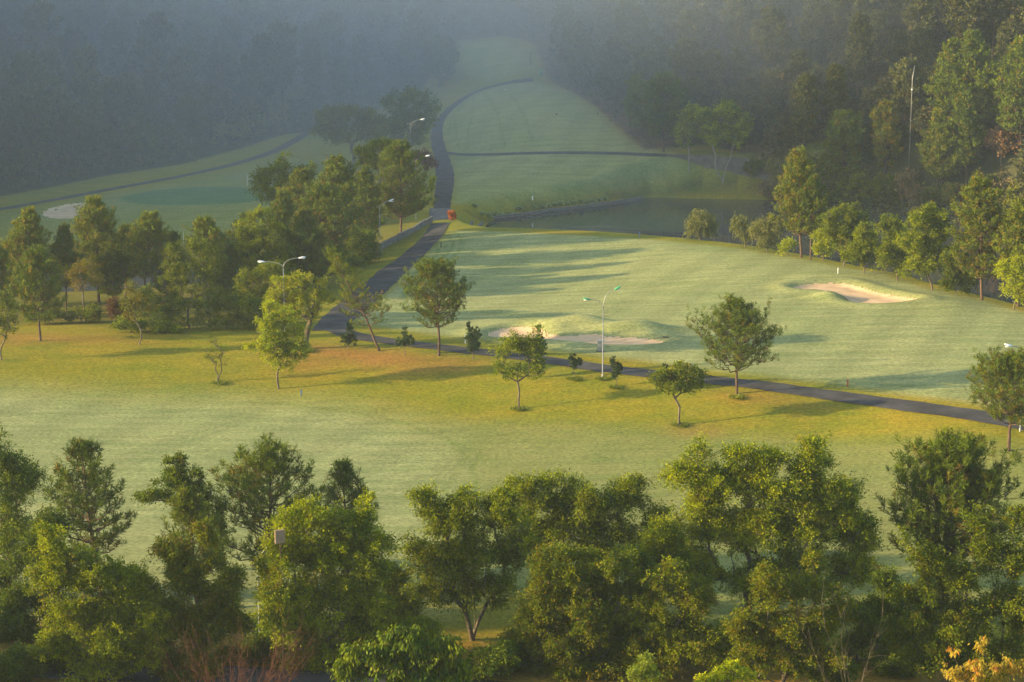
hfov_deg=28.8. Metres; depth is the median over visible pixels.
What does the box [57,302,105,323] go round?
bush
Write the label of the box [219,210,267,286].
pine tree
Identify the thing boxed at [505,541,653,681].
broadleaf tree
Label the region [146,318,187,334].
bush
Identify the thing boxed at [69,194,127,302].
pine tree
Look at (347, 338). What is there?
cypress shrub
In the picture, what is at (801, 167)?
pine tree
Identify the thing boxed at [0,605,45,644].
bush
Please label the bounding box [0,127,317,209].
cart path
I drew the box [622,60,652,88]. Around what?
pine tree
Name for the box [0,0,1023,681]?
ground
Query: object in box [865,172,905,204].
broadleaf tree
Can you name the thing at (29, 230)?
pine tree
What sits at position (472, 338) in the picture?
cypress shrub
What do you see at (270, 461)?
pine tree
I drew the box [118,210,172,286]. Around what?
pine tree
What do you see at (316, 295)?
broadleaf tree
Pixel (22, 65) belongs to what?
pine tree
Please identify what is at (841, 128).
pine tree
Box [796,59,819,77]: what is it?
broadleaf tree
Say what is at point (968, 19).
pine tree
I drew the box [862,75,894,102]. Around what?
broadleaf tree
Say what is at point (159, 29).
pine tree
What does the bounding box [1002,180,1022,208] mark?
shrub
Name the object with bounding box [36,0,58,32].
pine tree
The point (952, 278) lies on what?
broadleaf tree
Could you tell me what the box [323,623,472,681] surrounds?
broadleaf tree
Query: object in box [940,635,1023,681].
leafy shrub
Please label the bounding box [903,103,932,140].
broadleaf tree
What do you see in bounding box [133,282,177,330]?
bush
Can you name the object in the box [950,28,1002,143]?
pine tree
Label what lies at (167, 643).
bush
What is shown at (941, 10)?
pine tree
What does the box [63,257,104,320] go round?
broadleaf tree
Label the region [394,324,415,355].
cypress shrub
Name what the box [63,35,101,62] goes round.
broadleaf tree
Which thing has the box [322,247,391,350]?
pine tree
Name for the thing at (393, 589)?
broadleaf tree
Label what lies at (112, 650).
broadleaf tree
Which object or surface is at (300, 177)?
pine tree
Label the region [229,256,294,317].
broadleaf tree
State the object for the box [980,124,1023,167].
broadleaf tree
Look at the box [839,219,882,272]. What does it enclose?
broadleaf tree
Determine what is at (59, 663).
bush
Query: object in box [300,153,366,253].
pine tree
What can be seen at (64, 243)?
pine tree
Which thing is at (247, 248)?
broadleaf tree
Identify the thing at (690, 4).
pine tree
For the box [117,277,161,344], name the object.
broadleaf tree
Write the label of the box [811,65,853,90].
broadleaf tree
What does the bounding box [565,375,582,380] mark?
grass tuft
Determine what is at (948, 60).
pine tree
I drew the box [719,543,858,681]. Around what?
broadleaf tree
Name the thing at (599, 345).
utility cabinet
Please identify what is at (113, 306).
bush
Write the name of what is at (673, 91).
pine tree
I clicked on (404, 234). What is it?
concrete wall
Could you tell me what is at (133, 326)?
bush
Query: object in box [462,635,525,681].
bush
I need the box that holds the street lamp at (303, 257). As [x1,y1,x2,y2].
[258,256,304,330]
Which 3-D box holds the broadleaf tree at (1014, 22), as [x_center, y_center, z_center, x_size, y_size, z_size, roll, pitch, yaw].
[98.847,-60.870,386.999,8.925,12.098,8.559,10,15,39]
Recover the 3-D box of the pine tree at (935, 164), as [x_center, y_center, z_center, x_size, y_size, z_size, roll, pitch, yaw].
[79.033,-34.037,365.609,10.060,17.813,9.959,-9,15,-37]
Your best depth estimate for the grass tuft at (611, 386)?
195.76 m
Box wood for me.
[109,0,661,97]
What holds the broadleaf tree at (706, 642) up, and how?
on the ground
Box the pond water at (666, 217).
[485,198,1023,305]
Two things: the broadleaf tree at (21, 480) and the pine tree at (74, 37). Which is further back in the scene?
the pine tree at (74, 37)
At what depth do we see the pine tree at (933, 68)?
376.49 m
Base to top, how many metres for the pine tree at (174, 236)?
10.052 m
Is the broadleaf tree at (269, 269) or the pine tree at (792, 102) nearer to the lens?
the broadleaf tree at (269, 269)
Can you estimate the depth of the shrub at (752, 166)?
379.92 m
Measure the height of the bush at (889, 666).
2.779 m
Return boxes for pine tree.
[0,50,48,99]
[0,205,57,302]
[0,238,22,302]
[0,244,19,296]
[13,0,64,62]
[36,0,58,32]
[44,437,139,606]
[49,221,87,309]
[58,25,87,75]
[62,0,90,37]
[66,48,86,91]
[69,45,102,106]
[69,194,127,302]
[87,238,130,299]
[114,222,144,298]
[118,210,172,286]
[131,0,149,42]
[136,10,174,83]
[140,0,156,26]
[149,228,189,300]
[154,482,227,634]
[158,0,185,46]
[180,214,231,302]
[202,432,335,581]
[204,233,243,298]
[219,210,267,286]
[258,189,299,283]
[271,166,314,237]
[277,207,335,290]
[293,180,359,252]
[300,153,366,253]
[313,456,381,541]
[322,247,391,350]
[344,163,387,238]
[370,138,437,231]
[397,255,477,355]
[418,32,460,86]
[621,72,647,137]
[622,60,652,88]
[650,70,682,136]
[679,74,706,136]
[685,291,788,393]
[686,0,705,37]
[686,1,719,52]
[701,48,726,103]
[720,0,743,38]
[749,19,773,68]
[752,4,792,68]
[754,0,784,25]
[767,144,828,257]
[782,48,815,104]
[787,72,822,145]
[787,82,804,121]
[795,0,829,60]
[795,174,832,259]
[817,108,868,177]
[821,62,849,118]
[839,0,873,47]
[844,11,876,96]
[868,98,904,176]
[875,426,1023,613]
[887,30,910,69]
[888,0,920,39]
[888,56,927,136]
[903,0,936,63]
[910,26,937,72]
[916,107,967,186]
[922,36,973,120]
[924,0,941,25]
[927,59,960,106]
[930,0,949,23]
[939,0,982,47]
[944,89,987,184]
[945,172,1012,299]
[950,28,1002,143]
[960,345,1023,451]
[979,0,1009,57]
[988,33,1023,163]
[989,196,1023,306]
[992,26,1014,82]
[1014,140,1023,198]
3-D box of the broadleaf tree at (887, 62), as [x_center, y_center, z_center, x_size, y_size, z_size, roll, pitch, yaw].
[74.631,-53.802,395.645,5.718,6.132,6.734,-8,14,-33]
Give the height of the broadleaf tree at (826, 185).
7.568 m
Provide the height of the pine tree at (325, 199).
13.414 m
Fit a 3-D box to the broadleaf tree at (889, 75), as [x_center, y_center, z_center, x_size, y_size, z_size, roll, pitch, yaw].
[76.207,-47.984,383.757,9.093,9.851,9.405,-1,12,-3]
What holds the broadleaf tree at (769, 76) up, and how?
on the ground
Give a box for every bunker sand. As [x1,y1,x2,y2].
[43,203,83,218]
[488,326,662,344]
[794,282,916,302]
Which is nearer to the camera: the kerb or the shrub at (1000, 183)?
the kerb
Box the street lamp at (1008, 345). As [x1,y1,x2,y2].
[1004,344,1022,431]
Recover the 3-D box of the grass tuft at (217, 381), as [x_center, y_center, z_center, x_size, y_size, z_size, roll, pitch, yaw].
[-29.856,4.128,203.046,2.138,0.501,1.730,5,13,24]
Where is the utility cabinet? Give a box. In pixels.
[596,340,604,351]
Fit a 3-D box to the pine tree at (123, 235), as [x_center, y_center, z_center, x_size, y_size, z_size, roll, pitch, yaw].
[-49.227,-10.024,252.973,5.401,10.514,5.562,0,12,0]
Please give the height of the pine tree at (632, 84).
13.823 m
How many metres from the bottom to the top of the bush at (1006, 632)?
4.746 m
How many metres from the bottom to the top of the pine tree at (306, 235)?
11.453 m
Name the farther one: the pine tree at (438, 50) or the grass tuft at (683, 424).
the pine tree at (438, 50)
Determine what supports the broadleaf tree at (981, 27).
on the ground
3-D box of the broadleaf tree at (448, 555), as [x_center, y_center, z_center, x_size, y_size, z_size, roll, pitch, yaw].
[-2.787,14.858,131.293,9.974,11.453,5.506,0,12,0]
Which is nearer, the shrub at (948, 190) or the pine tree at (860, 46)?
the shrub at (948, 190)
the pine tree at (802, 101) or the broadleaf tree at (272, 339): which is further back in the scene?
the pine tree at (802, 101)
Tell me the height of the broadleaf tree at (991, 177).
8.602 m
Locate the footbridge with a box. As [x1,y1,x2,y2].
[429,207,451,220]
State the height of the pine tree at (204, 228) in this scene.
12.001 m
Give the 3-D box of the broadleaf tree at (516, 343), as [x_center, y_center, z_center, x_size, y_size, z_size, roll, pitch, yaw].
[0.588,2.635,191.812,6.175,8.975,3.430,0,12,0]
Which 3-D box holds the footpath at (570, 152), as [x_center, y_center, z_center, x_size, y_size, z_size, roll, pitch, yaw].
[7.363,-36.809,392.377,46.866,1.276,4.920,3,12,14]
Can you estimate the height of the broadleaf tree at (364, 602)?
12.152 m
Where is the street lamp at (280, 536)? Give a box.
[275,529,284,678]
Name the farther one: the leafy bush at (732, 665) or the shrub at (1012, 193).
the shrub at (1012, 193)
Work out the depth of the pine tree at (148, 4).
446.80 m
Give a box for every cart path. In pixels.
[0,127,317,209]
[312,223,449,329]
[320,324,1023,429]
[430,78,533,207]
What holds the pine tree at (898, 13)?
on the ground
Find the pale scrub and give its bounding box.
[7,0,1023,210]
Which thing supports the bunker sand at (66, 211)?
on the ground
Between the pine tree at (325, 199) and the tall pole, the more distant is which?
the tall pole
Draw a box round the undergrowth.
[0,0,1023,224]
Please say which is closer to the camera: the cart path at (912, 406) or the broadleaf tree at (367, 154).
the cart path at (912, 406)
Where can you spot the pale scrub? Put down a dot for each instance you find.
(772, 167)
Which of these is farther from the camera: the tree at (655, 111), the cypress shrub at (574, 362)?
the tree at (655, 111)
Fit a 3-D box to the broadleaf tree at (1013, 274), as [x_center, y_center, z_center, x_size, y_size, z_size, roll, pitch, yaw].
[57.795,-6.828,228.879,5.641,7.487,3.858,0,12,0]
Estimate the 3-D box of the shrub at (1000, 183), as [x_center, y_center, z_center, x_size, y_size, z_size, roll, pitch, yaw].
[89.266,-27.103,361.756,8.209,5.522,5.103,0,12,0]
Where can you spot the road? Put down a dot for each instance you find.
(305, 676)
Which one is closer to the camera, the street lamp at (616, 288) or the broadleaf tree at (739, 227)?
the street lamp at (616, 288)
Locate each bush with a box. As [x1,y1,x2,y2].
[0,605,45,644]
[0,636,52,681]
[22,306,65,324]
[23,630,85,673]
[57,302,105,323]
[104,296,137,322]
[109,314,151,333]
[123,626,179,660]
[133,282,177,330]
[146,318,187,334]
[160,294,191,327]
[185,291,224,330]
[209,283,253,329]
[209,630,281,666]
[234,292,266,329]
[316,242,352,275]
[338,252,367,268]
[345,614,391,656]
[346,224,384,263]
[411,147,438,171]
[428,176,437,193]
[447,210,456,219]
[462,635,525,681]
[497,622,543,672]
[626,649,662,681]
[693,657,758,681]
[806,649,862,681]
[868,646,918,679]
[991,624,1023,675]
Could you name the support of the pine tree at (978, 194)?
on the ground
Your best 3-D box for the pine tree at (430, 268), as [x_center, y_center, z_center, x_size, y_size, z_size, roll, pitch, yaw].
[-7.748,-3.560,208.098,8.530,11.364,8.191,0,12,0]
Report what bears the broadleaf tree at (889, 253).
on the ground
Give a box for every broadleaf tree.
[0,290,20,359]
[0,422,55,611]
[0,500,80,632]
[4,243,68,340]
[22,520,171,681]
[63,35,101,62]
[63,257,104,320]
[100,558,167,632]
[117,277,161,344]
[130,450,236,571]
[144,516,242,681]
[154,234,229,328]
[202,335,228,380]
[205,559,260,632]
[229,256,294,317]
[232,204,302,284]
[241,298,313,388]
[245,150,320,206]
[247,486,402,673]
[263,269,337,346]
[308,102,389,168]
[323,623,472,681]
[349,135,400,198]
[375,85,441,148]
[375,557,429,620]
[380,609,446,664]
[395,479,542,640]
[486,323,549,407]
[498,465,675,561]
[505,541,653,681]
[597,538,660,655]
[621,555,747,681]
[632,512,698,606]
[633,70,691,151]
[645,359,711,425]
[652,426,889,622]
[670,101,703,171]
[682,208,726,239]
[689,98,754,183]
[707,84,753,109]
[712,4,753,40]
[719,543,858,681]
[721,102,754,131]
[728,211,757,246]
[747,213,786,251]
[751,65,791,105]
[775,179,830,201]
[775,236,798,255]
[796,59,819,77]
[808,227,835,261]
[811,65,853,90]
[818,200,878,265]
[830,589,900,666]
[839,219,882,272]
[843,96,872,114]
[848,562,915,649]
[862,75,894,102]
[864,118,874,131]
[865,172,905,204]
[873,212,915,280]
[873,500,1023,681]
[876,57,892,81]
[886,66,931,103]
[892,200,955,290]
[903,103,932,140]
[921,91,936,101]
[932,23,953,51]
[937,240,978,296]
[956,169,1002,205]
[973,20,990,40]
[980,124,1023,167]
[982,113,1017,127]
[991,251,1023,309]
[994,0,1023,36]
[995,6,1020,26]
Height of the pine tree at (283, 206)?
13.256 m
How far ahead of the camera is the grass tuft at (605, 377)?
198.64 m
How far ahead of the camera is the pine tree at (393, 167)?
295.42 m
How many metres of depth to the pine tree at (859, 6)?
400.29 m
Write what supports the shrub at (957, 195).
on the ground
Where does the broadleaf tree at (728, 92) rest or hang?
on the ground
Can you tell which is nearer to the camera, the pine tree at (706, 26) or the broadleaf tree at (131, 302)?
the broadleaf tree at (131, 302)
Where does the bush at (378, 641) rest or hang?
on the ground
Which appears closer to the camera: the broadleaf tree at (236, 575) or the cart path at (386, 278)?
the broadleaf tree at (236, 575)
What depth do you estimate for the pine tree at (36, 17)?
398.02 m
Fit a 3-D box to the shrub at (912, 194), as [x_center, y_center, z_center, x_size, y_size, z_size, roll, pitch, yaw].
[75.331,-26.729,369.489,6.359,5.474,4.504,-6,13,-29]
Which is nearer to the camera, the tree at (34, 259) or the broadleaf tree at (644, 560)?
the broadleaf tree at (644, 560)
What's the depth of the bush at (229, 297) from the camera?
224.01 m
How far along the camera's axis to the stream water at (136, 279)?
289.61 m
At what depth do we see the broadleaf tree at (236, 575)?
133.77 m
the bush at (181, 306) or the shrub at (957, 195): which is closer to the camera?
the bush at (181, 306)
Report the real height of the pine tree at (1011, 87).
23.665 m
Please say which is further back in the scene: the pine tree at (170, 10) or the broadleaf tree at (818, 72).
the pine tree at (170, 10)
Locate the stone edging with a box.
[493,196,642,218]
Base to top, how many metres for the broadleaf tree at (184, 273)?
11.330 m
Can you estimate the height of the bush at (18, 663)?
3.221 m
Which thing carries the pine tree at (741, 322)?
on the ground
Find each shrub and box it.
[136,600,338,681]
[339,322,357,348]
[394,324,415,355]
[464,320,481,358]
[531,324,547,377]
[568,353,582,376]
[608,356,623,385]
[743,156,770,176]
[758,176,782,199]
[779,567,886,680]
[894,166,919,205]
[904,183,927,207]
[918,184,943,207]
[939,181,963,205]
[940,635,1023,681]
[953,185,966,205]
[990,177,1012,199]
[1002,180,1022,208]
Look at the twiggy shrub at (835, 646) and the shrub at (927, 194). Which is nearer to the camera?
the twiggy shrub at (835, 646)
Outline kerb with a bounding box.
[31,676,137,681]
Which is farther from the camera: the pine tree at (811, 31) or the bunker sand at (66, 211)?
the pine tree at (811, 31)
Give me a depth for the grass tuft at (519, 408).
192.05 m
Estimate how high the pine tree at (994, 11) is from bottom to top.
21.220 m
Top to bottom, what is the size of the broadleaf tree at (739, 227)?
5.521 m
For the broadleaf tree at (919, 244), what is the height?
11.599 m
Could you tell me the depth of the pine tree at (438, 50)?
464.98 m
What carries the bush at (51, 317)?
on the ground
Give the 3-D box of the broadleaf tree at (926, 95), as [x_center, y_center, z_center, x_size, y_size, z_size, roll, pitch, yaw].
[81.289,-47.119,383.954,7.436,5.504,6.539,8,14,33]
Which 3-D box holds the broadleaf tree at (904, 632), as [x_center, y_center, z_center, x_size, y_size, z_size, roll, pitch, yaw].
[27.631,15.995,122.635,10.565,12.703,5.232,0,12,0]
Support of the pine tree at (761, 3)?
on the ground
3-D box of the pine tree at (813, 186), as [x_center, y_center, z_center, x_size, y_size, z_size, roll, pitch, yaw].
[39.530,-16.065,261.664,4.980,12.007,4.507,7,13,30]
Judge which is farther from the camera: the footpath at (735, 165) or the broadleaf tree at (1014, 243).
the footpath at (735, 165)
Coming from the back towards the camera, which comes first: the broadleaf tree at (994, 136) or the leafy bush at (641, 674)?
the broadleaf tree at (994, 136)
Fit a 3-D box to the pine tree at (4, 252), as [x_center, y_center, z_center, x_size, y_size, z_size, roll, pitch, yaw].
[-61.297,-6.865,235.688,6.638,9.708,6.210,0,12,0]
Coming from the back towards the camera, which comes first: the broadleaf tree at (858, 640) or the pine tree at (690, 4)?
the pine tree at (690, 4)
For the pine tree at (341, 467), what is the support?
on the ground
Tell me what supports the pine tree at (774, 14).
on the ground
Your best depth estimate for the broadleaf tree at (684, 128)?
381.18 m
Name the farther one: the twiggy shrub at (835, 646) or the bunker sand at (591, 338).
the bunker sand at (591, 338)
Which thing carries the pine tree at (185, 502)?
on the ground
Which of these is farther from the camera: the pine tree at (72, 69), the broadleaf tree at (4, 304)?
the pine tree at (72, 69)
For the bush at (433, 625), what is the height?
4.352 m
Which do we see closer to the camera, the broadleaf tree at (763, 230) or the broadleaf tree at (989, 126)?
the broadleaf tree at (763, 230)
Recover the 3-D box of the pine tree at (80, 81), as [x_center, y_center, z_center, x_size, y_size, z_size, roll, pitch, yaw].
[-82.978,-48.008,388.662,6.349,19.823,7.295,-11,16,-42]
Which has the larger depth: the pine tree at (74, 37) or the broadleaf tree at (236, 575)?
the pine tree at (74, 37)
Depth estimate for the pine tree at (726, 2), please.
416.62 m
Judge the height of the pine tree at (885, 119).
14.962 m
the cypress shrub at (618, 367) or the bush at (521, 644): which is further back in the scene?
the cypress shrub at (618, 367)
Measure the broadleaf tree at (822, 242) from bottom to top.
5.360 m
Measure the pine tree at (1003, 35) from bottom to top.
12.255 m
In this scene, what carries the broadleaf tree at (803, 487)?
on the ground
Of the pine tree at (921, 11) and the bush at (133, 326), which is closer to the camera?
the bush at (133, 326)
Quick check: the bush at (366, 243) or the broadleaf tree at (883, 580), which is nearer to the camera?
the broadleaf tree at (883, 580)
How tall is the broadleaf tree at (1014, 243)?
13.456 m
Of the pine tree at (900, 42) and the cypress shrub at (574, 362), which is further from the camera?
the pine tree at (900, 42)
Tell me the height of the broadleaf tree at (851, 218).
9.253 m
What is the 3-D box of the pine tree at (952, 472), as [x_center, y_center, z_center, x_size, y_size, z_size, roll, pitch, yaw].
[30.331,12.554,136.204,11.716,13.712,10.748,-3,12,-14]
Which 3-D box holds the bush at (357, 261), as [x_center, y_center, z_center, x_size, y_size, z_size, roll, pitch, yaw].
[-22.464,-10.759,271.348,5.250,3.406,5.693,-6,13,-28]
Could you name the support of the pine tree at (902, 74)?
on the ground
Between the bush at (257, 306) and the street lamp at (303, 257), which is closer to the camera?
the street lamp at (303, 257)
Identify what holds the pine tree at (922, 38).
on the ground
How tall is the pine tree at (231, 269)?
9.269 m
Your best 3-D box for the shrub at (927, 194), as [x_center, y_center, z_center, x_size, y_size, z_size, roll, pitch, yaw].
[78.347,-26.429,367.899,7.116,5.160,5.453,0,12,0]
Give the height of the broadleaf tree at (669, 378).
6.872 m
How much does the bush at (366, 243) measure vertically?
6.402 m
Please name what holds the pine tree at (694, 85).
on the ground
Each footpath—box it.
[437,151,666,156]
[665,154,781,179]
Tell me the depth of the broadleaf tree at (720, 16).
425.66 m
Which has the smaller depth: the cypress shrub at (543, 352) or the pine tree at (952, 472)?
the pine tree at (952, 472)
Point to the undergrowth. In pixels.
(617, 104)
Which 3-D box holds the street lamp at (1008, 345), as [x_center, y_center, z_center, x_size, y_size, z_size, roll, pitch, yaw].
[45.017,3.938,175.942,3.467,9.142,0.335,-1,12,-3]
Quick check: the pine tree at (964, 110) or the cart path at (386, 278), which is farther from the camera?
the pine tree at (964, 110)
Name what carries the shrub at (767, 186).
on the ground
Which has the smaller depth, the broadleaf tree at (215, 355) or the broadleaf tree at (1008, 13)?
the broadleaf tree at (215, 355)
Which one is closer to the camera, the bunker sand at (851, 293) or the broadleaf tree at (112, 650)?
the broadleaf tree at (112, 650)
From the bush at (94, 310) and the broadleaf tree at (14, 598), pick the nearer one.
the broadleaf tree at (14, 598)
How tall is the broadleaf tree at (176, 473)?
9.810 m
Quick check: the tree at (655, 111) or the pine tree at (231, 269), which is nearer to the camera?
the pine tree at (231, 269)
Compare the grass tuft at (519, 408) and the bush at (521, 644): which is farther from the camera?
the grass tuft at (519, 408)
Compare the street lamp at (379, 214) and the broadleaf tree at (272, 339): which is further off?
the street lamp at (379, 214)
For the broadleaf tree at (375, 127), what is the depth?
384.02 m
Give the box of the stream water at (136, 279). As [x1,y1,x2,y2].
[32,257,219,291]
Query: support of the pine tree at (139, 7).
on the ground
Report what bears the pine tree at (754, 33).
on the ground
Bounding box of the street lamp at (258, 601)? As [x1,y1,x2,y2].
[257,551,264,626]
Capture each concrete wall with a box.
[371,216,432,251]
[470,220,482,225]
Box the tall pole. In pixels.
[909,66,914,164]
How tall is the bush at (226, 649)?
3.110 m
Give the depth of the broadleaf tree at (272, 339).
199.83 m
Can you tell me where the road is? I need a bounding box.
[34,661,502,681]
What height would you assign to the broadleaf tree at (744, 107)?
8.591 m
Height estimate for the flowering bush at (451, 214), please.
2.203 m
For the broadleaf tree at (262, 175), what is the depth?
318.57 m
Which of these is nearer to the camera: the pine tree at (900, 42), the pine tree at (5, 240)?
the pine tree at (5, 240)
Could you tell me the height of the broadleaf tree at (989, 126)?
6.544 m
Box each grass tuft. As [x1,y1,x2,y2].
[210,379,227,384]
[510,404,526,410]
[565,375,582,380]
[593,375,610,380]
[608,384,624,389]
[670,420,688,427]
[728,394,745,399]
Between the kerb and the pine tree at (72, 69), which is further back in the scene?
the pine tree at (72, 69)
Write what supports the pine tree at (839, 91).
on the ground
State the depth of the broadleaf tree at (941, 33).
395.37 m
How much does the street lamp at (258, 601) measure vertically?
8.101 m
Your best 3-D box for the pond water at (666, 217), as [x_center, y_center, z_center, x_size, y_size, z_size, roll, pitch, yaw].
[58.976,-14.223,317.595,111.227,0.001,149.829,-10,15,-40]
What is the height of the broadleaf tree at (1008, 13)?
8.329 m
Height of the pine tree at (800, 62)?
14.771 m
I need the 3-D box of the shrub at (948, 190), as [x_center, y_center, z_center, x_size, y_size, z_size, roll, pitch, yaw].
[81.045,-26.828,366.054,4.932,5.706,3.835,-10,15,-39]
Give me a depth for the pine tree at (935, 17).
402.35 m
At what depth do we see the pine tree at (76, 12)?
424.18 m
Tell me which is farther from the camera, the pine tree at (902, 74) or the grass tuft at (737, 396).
the pine tree at (902, 74)
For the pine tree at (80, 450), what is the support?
on the ground
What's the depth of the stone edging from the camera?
365.42 m
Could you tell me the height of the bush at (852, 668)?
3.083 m
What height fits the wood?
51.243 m
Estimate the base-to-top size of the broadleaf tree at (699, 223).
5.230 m
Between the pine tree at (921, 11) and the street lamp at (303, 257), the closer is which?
the street lamp at (303, 257)
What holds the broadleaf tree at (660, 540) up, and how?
on the ground
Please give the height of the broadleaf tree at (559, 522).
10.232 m
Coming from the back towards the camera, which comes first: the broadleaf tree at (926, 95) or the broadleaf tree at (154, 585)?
the broadleaf tree at (926, 95)
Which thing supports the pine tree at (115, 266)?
on the ground
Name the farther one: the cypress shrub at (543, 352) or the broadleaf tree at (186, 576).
the cypress shrub at (543, 352)
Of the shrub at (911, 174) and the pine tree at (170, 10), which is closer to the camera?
the shrub at (911, 174)
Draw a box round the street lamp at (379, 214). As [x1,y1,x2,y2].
[379,199,393,234]
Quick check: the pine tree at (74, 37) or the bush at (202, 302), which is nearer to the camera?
the bush at (202, 302)
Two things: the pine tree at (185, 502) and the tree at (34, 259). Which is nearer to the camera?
the pine tree at (185, 502)
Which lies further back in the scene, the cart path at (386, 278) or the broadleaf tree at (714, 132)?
the broadleaf tree at (714, 132)
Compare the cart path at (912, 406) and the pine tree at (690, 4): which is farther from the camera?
the pine tree at (690, 4)
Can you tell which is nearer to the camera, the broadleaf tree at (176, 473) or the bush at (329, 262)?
the broadleaf tree at (176, 473)
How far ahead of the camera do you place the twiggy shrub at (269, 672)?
105.31 m
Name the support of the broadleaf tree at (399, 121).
on the ground
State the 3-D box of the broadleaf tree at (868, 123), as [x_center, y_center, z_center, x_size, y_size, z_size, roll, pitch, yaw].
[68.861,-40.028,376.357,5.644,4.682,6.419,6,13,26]
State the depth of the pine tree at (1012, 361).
170.91 m
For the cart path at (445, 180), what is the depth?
394.26 m
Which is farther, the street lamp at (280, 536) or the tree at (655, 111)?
the tree at (655, 111)
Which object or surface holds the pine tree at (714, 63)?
on the ground
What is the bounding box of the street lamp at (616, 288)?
[583,286,620,376]
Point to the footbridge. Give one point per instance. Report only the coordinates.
(438, 213)

